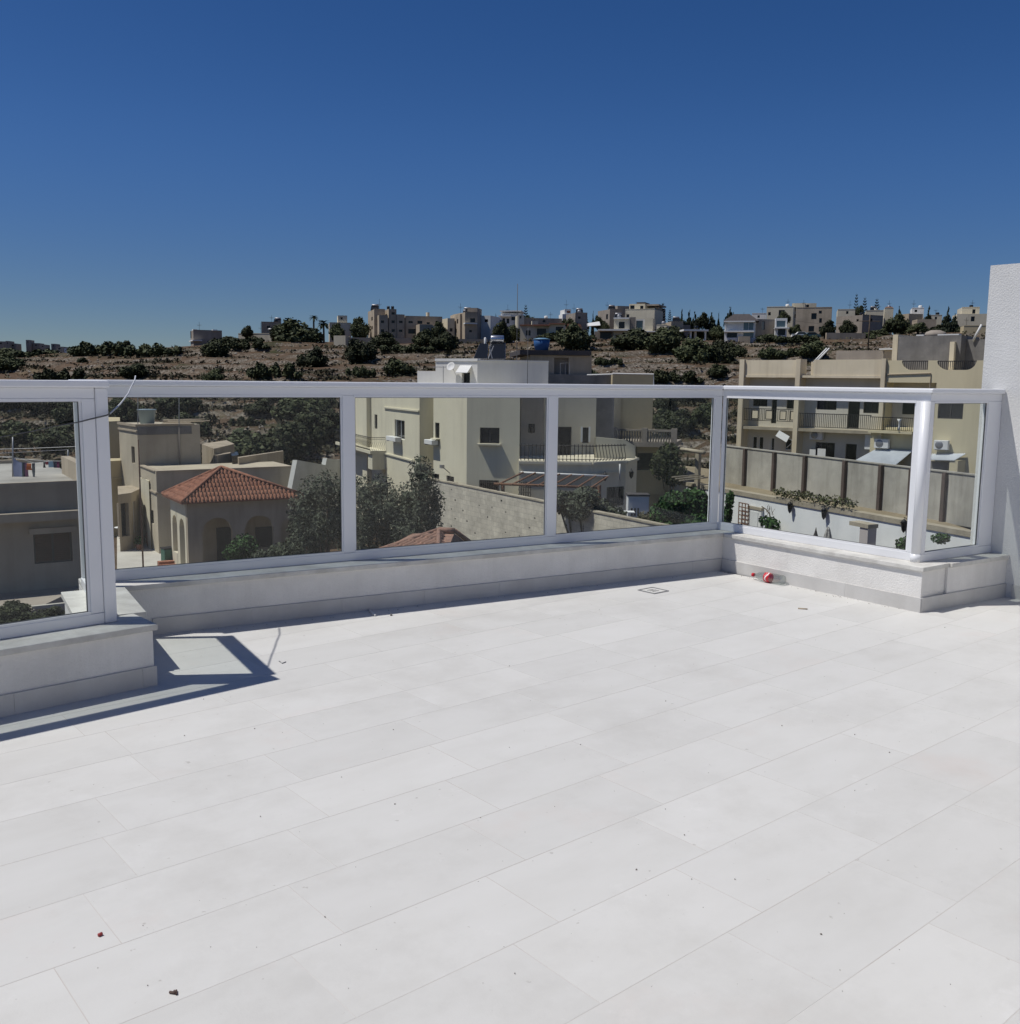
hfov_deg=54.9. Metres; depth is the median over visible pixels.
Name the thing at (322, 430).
carob bush
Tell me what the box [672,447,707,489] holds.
garden pergola
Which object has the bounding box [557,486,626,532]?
garden tree
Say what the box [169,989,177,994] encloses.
screw
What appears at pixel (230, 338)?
carob bush
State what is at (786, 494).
trailing plant
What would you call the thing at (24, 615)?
garden shrub
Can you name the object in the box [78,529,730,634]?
parapet wall
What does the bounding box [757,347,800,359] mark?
carob bush
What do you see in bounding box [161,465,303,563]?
tiled porch
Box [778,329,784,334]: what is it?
window
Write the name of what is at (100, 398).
railing post
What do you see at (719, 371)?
carob bush
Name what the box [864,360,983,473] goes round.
yellow terraced house
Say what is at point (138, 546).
potted plant
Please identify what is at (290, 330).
broadleaf tree
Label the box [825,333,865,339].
retaining wall
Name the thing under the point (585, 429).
window
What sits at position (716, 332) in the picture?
broadleaf tree
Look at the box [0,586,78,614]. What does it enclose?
garden terrace
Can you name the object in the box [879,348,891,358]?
roof shed
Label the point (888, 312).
arched house
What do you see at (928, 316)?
conifer
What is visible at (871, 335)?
broadleaf tree
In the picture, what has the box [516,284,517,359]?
mast
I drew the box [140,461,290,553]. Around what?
block
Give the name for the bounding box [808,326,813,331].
window
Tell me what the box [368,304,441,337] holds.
apartment block
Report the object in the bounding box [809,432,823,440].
air conditioner
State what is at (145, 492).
arch wall
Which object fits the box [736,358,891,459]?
terraced house
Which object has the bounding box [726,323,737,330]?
window
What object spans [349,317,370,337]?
broadleaf tree
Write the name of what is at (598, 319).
broadleaf tree
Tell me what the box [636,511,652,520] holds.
garden bush
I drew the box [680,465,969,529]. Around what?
yard
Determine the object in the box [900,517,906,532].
wall lantern
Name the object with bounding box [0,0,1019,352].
sky
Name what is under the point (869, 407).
window
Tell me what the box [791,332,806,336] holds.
parked car
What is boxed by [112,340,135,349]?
broadleaf tree
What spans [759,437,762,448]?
window
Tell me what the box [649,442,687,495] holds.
garden tree
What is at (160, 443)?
tower house
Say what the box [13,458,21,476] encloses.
sheet
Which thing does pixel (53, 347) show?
distant block
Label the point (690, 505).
citrus tree
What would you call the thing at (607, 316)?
villa
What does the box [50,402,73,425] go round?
carob bush
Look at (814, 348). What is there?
carob bush
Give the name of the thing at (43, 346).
distant block
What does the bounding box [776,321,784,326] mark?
window
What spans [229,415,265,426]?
carob bush
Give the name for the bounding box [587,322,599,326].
canopy
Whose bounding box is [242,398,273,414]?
carob bush
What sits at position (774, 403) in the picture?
door
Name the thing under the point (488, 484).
window
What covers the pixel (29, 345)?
distant block
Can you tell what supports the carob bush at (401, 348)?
on the ground at (633, 356)
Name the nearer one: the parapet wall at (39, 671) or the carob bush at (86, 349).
the parapet wall at (39, 671)
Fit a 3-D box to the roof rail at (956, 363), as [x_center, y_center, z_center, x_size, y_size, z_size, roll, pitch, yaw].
[27.910,-9.145,61.275,2.362,0.590,0.040,8,10,42]
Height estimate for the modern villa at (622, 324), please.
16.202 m
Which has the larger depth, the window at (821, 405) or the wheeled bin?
the window at (821, 405)
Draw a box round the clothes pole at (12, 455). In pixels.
[12,437,13,476]
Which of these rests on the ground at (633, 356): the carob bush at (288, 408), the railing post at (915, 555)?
the carob bush at (288, 408)
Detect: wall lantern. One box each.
[629,468,633,477]
[787,500,792,512]
[821,505,826,519]
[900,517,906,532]
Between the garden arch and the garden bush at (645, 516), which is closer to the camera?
the garden bush at (645, 516)
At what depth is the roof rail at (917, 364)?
62.84 m
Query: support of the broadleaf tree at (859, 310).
on the ground at (633, 356)
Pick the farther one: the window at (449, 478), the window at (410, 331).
the window at (410, 331)
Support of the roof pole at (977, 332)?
attached to the rooftop room
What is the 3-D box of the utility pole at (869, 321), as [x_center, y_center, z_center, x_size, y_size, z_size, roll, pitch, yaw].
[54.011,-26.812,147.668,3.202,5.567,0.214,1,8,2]
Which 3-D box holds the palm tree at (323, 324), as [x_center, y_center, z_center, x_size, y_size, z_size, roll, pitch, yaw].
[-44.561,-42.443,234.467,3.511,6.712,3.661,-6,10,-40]
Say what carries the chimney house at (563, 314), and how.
on the ground at (633, 356)
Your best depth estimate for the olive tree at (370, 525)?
38.72 m
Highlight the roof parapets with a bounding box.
[202,440,283,464]
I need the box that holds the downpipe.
[619,464,620,479]
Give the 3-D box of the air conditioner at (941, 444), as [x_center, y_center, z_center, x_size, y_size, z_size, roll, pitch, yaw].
[27.290,-4.215,62.020,0.866,0.634,0.435,8,10,42]
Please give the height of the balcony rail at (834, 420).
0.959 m
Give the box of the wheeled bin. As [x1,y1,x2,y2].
[160,546,171,560]
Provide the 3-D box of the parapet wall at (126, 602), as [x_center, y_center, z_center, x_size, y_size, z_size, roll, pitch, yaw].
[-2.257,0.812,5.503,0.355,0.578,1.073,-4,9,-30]
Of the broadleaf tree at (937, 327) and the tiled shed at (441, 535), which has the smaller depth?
the tiled shed at (441, 535)
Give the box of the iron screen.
[518,482,530,496]
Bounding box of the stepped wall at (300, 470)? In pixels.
[288,458,339,532]
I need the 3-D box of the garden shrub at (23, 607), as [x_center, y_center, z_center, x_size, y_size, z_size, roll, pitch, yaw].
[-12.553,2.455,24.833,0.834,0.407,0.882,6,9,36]
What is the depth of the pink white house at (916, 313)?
258.72 m
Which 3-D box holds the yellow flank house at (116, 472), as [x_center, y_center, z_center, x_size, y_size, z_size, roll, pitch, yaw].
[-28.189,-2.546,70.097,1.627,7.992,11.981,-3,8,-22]
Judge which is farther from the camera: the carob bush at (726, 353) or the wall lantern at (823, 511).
the carob bush at (726, 353)
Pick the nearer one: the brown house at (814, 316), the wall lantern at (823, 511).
the wall lantern at (823, 511)
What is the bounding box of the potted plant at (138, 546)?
[134,536,141,549]
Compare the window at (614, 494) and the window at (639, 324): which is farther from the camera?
the window at (639, 324)
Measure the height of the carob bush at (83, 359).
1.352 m
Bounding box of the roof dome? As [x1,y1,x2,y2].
[924,330,945,335]
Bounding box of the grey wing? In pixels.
[518,398,638,513]
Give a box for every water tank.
[138,409,155,423]
[533,338,549,349]
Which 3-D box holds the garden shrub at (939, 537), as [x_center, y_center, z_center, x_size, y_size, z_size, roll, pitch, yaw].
[19.781,1.234,45.095,0.878,0.570,0.885,0,8,-8]
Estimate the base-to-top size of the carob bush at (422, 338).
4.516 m
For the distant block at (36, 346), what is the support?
on the ground at (633, 356)
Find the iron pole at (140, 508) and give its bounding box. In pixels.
[138,440,143,566]
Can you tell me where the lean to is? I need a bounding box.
[930,459,965,472]
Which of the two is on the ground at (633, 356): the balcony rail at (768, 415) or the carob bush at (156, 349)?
the carob bush at (156, 349)
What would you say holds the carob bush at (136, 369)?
on the ground at (633, 356)
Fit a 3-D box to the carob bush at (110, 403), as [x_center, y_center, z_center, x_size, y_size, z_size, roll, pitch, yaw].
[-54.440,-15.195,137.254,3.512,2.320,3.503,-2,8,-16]
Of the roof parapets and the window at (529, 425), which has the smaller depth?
the window at (529, 425)
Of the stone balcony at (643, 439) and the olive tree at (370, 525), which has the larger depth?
the stone balcony at (643, 439)
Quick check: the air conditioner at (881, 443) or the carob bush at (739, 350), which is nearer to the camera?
the air conditioner at (881, 443)
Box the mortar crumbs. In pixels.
[93,571,950,988]
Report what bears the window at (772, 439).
in the terraced house at (840, 442)
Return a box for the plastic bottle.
[751,572,785,584]
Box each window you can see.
[33,532,72,563]
[121,503,125,535]
[151,510,153,521]
[396,420,404,439]
[408,329,415,333]
[430,423,439,439]
[447,476,453,481]
[464,373,469,382]
[477,427,500,445]
[479,480,498,490]
[526,330,530,335]
[528,424,534,432]
[537,329,545,334]
[554,358,567,373]
[582,427,588,442]
[600,332,610,337]
[607,486,623,505]
[619,322,624,327]
[636,321,642,329]
[636,453,652,469]
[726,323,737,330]
[727,333,736,337]
[743,322,748,329]
[743,333,752,337]
[749,322,753,329]
[753,390,766,405]
[753,436,756,447]
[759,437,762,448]
[771,438,773,449]
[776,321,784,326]
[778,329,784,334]
[785,439,790,449]
[787,400,793,408]
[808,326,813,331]
[811,313,816,318]
[816,442,834,456]
[817,401,836,409]
[864,402,878,413]
[902,403,914,413]
[938,404,963,418]
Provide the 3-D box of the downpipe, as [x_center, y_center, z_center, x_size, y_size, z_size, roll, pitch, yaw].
[6.250,-2.288,55.781,0.104,0.892,0.115,-6,10,-40]
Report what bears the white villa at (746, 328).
on the ground at (633, 356)
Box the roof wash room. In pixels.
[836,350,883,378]
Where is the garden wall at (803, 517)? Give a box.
[671,481,970,550]
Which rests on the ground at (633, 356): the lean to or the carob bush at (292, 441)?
the carob bush at (292, 441)
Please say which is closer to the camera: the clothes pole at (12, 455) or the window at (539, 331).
the clothes pole at (12, 455)
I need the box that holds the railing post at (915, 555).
[910,401,930,562]
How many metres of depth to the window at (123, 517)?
59.83 m
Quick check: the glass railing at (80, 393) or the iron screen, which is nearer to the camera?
the glass railing at (80, 393)
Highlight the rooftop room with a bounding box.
[892,334,984,369]
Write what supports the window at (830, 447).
in the terraced house at (840, 442)
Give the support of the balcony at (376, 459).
attached to the cream house at (478, 439)
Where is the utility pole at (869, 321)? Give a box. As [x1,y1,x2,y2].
[866,315,879,349]
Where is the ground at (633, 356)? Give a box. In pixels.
[0,332,985,568]
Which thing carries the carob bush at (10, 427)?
on the ground at (633, 356)
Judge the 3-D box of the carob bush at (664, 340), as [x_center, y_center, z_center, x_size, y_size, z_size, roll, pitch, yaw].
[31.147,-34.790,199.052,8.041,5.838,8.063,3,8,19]
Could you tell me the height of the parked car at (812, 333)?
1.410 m
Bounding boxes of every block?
[0,341,5,348]
[6,341,13,347]
[12,343,21,350]
[26,340,33,351]
[32,343,41,349]
[40,344,49,349]
[51,344,59,350]
[56,347,67,352]
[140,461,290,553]
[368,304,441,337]
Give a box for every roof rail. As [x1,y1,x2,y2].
[903,361,927,369]
[938,361,976,369]
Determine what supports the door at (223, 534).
in the tiled porch
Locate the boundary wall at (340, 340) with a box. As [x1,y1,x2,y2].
[334,336,487,346]
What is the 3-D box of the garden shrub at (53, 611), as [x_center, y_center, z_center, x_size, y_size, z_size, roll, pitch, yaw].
[-11.316,2.528,24.118,0.797,0.479,0.871,0,8,-8]
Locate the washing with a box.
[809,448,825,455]
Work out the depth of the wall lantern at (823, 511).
53.17 m
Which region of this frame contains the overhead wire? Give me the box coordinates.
[0,446,74,453]
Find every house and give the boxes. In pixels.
[0,456,80,593]
[109,417,121,536]
[117,422,200,492]
[117,485,140,551]
[189,329,221,345]
[238,328,270,340]
[261,315,280,332]
[329,315,350,341]
[347,387,519,531]
[442,303,500,341]
[498,309,524,341]
[510,350,591,374]
[515,312,561,341]
[548,373,653,455]
[559,309,570,320]
[566,308,586,331]
[636,447,669,510]
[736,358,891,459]
[752,308,765,318]
[766,303,816,336]
[795,305,831,333]
[836,305,854,316]
[836,305,882,332]
[864,306,883,315]
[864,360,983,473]
[883,300,893,334]
[902,304,923,324]
[912,312,941,332]
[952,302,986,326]
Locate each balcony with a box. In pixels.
[335,430,385,469]
[613,427,681,447]
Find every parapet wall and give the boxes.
[0,614,157,717]
[61,586,157,684]
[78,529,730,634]
[721,532,949,612]
[921,552,1008,612]
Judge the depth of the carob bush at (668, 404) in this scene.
132.49 m
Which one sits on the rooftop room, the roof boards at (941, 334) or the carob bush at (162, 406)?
the roof boards at (941, 334)
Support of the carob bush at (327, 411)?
on the ground at (633, 356)
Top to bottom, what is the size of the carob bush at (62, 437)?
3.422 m
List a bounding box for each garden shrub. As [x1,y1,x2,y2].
[0,600,32,612]
[0,607,23,623]
[18,611,48,619]
[37,606,64,616]
[894,536,905,548]
[930,533,950,544]
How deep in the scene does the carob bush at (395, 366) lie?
169.22 m
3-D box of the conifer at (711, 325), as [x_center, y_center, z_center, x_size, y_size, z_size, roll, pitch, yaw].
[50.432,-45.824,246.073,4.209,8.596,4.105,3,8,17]
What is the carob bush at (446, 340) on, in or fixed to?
on the ground at (633, 356)
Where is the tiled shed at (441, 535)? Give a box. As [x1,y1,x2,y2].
[379,527,470,547]
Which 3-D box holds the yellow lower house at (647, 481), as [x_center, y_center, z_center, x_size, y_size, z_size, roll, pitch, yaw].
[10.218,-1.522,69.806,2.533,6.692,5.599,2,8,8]
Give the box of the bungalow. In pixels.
[520,319,565,341]
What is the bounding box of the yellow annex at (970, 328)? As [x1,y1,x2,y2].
[960,319,985,333]
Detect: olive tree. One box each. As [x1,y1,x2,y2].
[286,469,340,554]
[325,476,365,550]
[356,473,408,549]
[385,456,445,544]
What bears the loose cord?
hanging from the glass railing at (552, 394)
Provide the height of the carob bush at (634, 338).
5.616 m
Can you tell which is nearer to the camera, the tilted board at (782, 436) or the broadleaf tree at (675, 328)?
the tilted board at (782, 436)
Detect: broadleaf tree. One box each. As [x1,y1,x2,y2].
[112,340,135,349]
[241,325,253,337]
[270,317,323,342]
[328,323,345,340]
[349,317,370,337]
[431,321,445,337]
[508,324,519,341]
[536,332,555,340]
[561,317,573,329]
[594,315,602,329]
[601,321,609,328]
[671,325,685,337]
[687,332,707,339]
[696,312,709,339]
[709,325,724,339]
[777,311,790,323]
[788,324,801,334]
[819,319,835,337]
[838,319,857,332]
[855,305,863,314]
[864,332,882,338]
[867,328,889,334]
[882,313,909,334]
[906,322,928,333]
[925,324,942,332]
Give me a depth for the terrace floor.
3.60 m
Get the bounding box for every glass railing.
[0,380,108,639]
[69,379,85,592]
[78,379,722,580]
[718,386,933,560]
[921,388,1004,561]
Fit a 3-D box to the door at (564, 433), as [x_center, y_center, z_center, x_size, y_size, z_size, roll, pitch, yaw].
[3.383,-4.292,61.734,0.913,2.152,0.051,0,8,-4]
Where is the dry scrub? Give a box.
[0,331,985,468]
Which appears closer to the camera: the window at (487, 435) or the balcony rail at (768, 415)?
the window at (487, 435)
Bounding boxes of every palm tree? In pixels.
[309,315,318,328]
[318,320,329,341]
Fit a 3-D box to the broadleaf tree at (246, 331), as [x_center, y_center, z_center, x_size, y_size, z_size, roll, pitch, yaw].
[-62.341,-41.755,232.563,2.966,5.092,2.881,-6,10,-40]
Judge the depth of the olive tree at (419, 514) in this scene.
38.26 m
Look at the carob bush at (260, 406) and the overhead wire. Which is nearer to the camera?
the overhead wire
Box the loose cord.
[0,375,135,437]
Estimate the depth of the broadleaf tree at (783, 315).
244.92 m
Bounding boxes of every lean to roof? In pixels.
[857,449,911,464]
[931,453,964,460]
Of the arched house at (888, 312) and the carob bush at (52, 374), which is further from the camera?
the arched house at (888, 312)
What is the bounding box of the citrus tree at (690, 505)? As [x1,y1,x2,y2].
[649,487,707,523]
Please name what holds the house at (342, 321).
on the ground at (633, 356)
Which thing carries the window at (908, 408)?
in the yellow terraced house at (956, 426)
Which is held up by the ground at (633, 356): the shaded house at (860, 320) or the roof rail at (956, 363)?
the shaded house at (860, 320)
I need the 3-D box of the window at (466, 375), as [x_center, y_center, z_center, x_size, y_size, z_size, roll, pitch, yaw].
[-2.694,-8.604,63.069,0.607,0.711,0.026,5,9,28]
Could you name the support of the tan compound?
on the ground at (633, 356)
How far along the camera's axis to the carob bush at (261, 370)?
163.11 m
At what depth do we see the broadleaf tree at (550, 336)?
225.21 m
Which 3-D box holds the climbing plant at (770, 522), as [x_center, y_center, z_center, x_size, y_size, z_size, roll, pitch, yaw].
[14.608,1.337,57.432,1.013,3.610,3.218,-4,9,-29]
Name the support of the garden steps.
on the patio
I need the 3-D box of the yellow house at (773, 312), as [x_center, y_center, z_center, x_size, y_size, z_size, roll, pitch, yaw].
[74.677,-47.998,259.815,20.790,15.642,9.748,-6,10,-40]
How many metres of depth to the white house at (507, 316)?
257.22 m
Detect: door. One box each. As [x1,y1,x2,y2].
[216,526,271,560]
[558,427,570,454]
[750,511,757,526]
[771,400,776,422]
[846,444,856,459]
[848,402,859,427]
[864,435,870,448]
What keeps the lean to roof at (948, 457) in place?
on the lean to
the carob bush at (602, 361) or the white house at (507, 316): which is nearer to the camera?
the carob bush at (602, 361)
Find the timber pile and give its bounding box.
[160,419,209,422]
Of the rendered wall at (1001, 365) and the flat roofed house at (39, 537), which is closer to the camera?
the rendered wall at (1001, 365)
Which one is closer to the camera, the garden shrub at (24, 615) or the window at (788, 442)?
the garden shrub at (24, 615)
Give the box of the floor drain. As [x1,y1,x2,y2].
[638,587,668,593]
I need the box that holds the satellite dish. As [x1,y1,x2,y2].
[447,362,454,369]
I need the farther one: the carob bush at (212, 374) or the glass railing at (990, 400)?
the carob bush at (212, 374)
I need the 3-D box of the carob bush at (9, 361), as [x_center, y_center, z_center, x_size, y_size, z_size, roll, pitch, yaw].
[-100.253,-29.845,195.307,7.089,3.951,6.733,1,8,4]
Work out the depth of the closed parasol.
50.36 m
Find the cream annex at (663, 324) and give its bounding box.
[656,321,670,330]
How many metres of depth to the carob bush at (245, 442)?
102.82 m
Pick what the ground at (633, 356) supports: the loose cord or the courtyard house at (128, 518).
the courtyard house at (128, 518)
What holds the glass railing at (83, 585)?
on the parapet wall at (126, 602)
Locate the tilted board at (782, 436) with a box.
[776,430,791,447]
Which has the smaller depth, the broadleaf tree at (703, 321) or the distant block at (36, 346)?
the broadleaf tree at (703, 321)
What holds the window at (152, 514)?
in the block at (161, 478)
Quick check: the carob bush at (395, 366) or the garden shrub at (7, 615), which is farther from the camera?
the carob bush at (395, 366)
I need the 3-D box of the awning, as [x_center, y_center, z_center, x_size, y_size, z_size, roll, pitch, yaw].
[-2.954,-9.101,62.507,0.872,0.485,0.550,5,9,28]
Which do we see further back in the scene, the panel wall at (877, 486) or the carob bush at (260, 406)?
the carob bush at (260, 406)
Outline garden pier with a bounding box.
[849,520,877,544]
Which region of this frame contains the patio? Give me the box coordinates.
[117,535,160,568]
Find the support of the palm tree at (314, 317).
on the ground at (633, 356)
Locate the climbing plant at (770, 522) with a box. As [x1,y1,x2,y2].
[758,504,780,529]
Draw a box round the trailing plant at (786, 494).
[772,487,858,509]
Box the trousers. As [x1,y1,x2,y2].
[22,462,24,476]
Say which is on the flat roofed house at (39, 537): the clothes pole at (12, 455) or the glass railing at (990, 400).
the clothes pole at (12, 455)
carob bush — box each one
[0,348,61,356]
[0,352,26,370]
[0,403,20,409]
[0,419,47,444]
[20,402,58,413]
[32,368,88,379]
[33,424,74,452]
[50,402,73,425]
[66,341,126,356]
[76,357,88,362]
[108,398,132,405]
[108,398,150,421]
[117,363,150,378]
[124,342,183,356]
[152,398,202,415]
[175,411,212,436]
[200,338,229,356]
[201,368,223,380]
[221,336,264,342]
[224,340,269,349]
[227,427,270,456]
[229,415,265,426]
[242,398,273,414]
[245,362,302,379]
[254,398,281,401]
[254,420,314,460]
[270,398,330,419]
[292,412,339,447]
[295,346,329,366]
[307,398,337,407]
[317,403,339,425]
[344,338,377,363]
[345,365,376,377]
[367,331,398,347]
[378,344,434,351]
[382,358,416,375]
[411,328,433,346]
[428,331,460,350]
[490,320,512,342]
[554,322,596,349]
[594,357,622,365]
[609,328,651,350]
[642,326,684,353]
[652,408,671,424]
[653,369,703,383]
[653,389,677,412]
[653,408,697,432]
[671,337,719,362]
[674,384,708,404]
[691,402,711,425]
[706,363,731,377]
[708,338,735,363]
[727,341,747,356]
[755,334,819,342]
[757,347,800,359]
[797,340,827,358]
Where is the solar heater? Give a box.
[474,335,504,358]
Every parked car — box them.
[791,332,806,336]
[802,332,820,336]
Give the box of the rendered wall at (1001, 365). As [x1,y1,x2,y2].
[970,263,1019,599]
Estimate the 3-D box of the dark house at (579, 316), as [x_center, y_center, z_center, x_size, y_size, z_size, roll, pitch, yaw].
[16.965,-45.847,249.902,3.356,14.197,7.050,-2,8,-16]
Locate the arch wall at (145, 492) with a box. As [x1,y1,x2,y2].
[140,477,151,548]
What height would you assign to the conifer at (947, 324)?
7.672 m
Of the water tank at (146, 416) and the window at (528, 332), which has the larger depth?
the window at (528, 332)
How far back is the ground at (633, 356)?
183.12 m
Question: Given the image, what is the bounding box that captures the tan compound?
[665,317,689,338]
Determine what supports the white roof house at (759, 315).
on the ground at (633, 356)
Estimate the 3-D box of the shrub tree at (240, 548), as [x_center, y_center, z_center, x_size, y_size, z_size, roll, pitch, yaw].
[-13.546,2.583,49.452,1.862,3.081,1.449,-6,10,-40]
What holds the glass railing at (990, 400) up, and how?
on the parapet wall at (975, 578)
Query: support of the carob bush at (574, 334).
on the ground at (633, 356)
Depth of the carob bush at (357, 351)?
186.30 m
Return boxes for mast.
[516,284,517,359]
[527,354,527,383]
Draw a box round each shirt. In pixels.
[26,463,31,469]
[48,461,53,466]
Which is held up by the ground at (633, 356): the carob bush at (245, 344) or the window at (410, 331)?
the carob bush at (245, 344)
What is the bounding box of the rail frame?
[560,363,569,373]
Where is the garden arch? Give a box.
[748,505,763,526]
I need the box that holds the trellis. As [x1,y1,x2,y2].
[738,502,748,524]
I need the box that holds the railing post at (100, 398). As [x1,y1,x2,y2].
[92,388,116,622]
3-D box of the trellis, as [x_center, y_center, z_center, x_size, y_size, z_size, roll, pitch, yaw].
[14.206,0.212,59.771,0.050,1.553,1.006,-3,8,-23]
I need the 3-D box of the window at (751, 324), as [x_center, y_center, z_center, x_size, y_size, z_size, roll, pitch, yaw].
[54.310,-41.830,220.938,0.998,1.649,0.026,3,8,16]
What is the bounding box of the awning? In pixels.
[456,365,471,372]
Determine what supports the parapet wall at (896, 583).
on the terrace floor
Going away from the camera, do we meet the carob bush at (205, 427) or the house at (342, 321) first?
the carob bush at (205, 427)
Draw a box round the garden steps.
[157,560,174,565]
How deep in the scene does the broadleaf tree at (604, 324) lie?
239.48 m
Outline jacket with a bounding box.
[32,463,34,476]
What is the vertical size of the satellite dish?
0.524 m
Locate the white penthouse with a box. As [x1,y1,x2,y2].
[417,358,548,388]
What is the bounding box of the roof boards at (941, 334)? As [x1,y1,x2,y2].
[916,334,960,335]
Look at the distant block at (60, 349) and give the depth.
494.38 m
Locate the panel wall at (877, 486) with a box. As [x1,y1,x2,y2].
[719,445,974,526]
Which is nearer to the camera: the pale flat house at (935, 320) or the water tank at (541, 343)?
the water tank at (541, 343)
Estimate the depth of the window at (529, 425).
59.60 m
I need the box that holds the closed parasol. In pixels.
[824,525,831,537]
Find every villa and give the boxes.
[594,310,654,338]
[597,305,628,330]
[625,302,665,328]
[724,314,788,342]
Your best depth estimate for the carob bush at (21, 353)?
225.76 m
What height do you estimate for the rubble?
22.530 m
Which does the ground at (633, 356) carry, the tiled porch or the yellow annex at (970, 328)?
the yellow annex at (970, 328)
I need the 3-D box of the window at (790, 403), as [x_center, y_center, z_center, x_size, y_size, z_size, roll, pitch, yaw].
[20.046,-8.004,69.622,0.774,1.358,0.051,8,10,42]
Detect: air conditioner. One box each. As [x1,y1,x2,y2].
[386,436,401,442]
[424,439,438,445]
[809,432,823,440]
[874,439,889,448]
[933,440,949,450]
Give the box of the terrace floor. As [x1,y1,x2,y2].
[0,571,1019,1023]
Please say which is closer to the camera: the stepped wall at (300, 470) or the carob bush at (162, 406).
the stepped wall at (300, 470)
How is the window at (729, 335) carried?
in the white villa at (746, 328)
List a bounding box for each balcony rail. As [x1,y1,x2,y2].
[744,408,793,421]
[799,413,871,428]
[869,416,912,430]
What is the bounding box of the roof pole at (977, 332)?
[972,324,981,340]
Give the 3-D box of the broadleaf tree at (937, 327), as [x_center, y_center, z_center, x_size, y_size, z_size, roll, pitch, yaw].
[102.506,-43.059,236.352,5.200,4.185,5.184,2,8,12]
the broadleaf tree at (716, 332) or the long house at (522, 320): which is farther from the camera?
the long house at (522, 320)
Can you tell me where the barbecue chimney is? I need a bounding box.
[626,492,649,517]
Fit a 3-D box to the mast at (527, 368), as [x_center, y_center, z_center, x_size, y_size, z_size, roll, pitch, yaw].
[1.083,-9.113,60.323,0.039,4.356,0.038,-6,10,-40]
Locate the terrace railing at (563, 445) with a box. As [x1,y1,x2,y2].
[519,444,625,460]
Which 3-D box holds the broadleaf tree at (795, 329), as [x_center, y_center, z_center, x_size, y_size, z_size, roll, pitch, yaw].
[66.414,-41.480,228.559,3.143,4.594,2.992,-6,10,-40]
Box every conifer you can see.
[591,311,593,338]
[680,310,686,324]
[685,311,693,328]
[692,312,696,327]
[706,312,716,339]
[719,309,733,340]
[924,306,931,318]
[939,306,955,332]
[951,313,959,329]
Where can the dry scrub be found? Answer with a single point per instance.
(328, 449)
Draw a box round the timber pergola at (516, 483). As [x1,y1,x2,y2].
[494,471,608,500]
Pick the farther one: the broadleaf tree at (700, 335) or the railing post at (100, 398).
the broadleaf tree at (700, 335)
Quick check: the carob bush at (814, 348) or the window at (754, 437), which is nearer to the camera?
the window at (754, 437)
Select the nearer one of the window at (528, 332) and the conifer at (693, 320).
the window at (528, 332)
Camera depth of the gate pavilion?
227.40 m
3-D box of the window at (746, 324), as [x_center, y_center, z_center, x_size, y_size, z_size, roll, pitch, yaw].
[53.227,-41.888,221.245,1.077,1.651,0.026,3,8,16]
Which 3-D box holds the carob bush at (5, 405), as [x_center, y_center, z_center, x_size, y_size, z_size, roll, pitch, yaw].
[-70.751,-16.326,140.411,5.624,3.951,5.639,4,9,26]
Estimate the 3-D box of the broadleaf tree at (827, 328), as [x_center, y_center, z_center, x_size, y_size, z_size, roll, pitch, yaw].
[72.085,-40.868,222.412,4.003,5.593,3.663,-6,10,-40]
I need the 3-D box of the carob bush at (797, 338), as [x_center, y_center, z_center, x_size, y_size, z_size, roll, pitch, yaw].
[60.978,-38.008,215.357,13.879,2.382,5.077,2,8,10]
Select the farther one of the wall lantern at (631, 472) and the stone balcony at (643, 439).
the stone balcony at (643, 439)
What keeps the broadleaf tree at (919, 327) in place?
on the ground at (633, 356)
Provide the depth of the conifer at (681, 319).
245.51 m
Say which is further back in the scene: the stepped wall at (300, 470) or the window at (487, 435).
the stepped wall at (300, 470)
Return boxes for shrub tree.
[221,533,258,559]
[251,515,328,557]
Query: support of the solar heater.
on the white penthouse
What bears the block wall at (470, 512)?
on the ground at (633, 356)
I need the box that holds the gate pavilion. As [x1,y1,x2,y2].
[680,320,708,339]
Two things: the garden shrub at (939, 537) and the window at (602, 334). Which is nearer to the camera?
the garden shrub at (939, 537)
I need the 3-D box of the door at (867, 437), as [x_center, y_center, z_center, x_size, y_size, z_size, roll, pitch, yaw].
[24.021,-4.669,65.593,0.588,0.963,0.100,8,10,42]
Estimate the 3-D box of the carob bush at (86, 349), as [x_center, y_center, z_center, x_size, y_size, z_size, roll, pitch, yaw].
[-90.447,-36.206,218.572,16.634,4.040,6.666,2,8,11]
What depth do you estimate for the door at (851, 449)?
67.12 m
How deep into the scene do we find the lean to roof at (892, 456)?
63.75 m
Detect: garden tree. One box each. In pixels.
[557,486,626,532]
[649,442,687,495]
[723,490,735,522]
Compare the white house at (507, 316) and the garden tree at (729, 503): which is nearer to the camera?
the garden tree at (729, 503)
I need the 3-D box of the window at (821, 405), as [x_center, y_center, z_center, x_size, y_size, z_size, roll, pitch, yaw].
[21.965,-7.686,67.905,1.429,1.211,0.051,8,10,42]
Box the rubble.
[1,336,980,460]
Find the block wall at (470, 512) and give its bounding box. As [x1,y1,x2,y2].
[426,478,669,539]
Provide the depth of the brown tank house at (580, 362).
73.44 m
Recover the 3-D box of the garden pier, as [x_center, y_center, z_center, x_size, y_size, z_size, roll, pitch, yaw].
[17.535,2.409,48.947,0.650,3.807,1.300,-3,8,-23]
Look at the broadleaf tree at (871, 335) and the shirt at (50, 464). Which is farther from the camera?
the broadleaf tree at (871, 335)

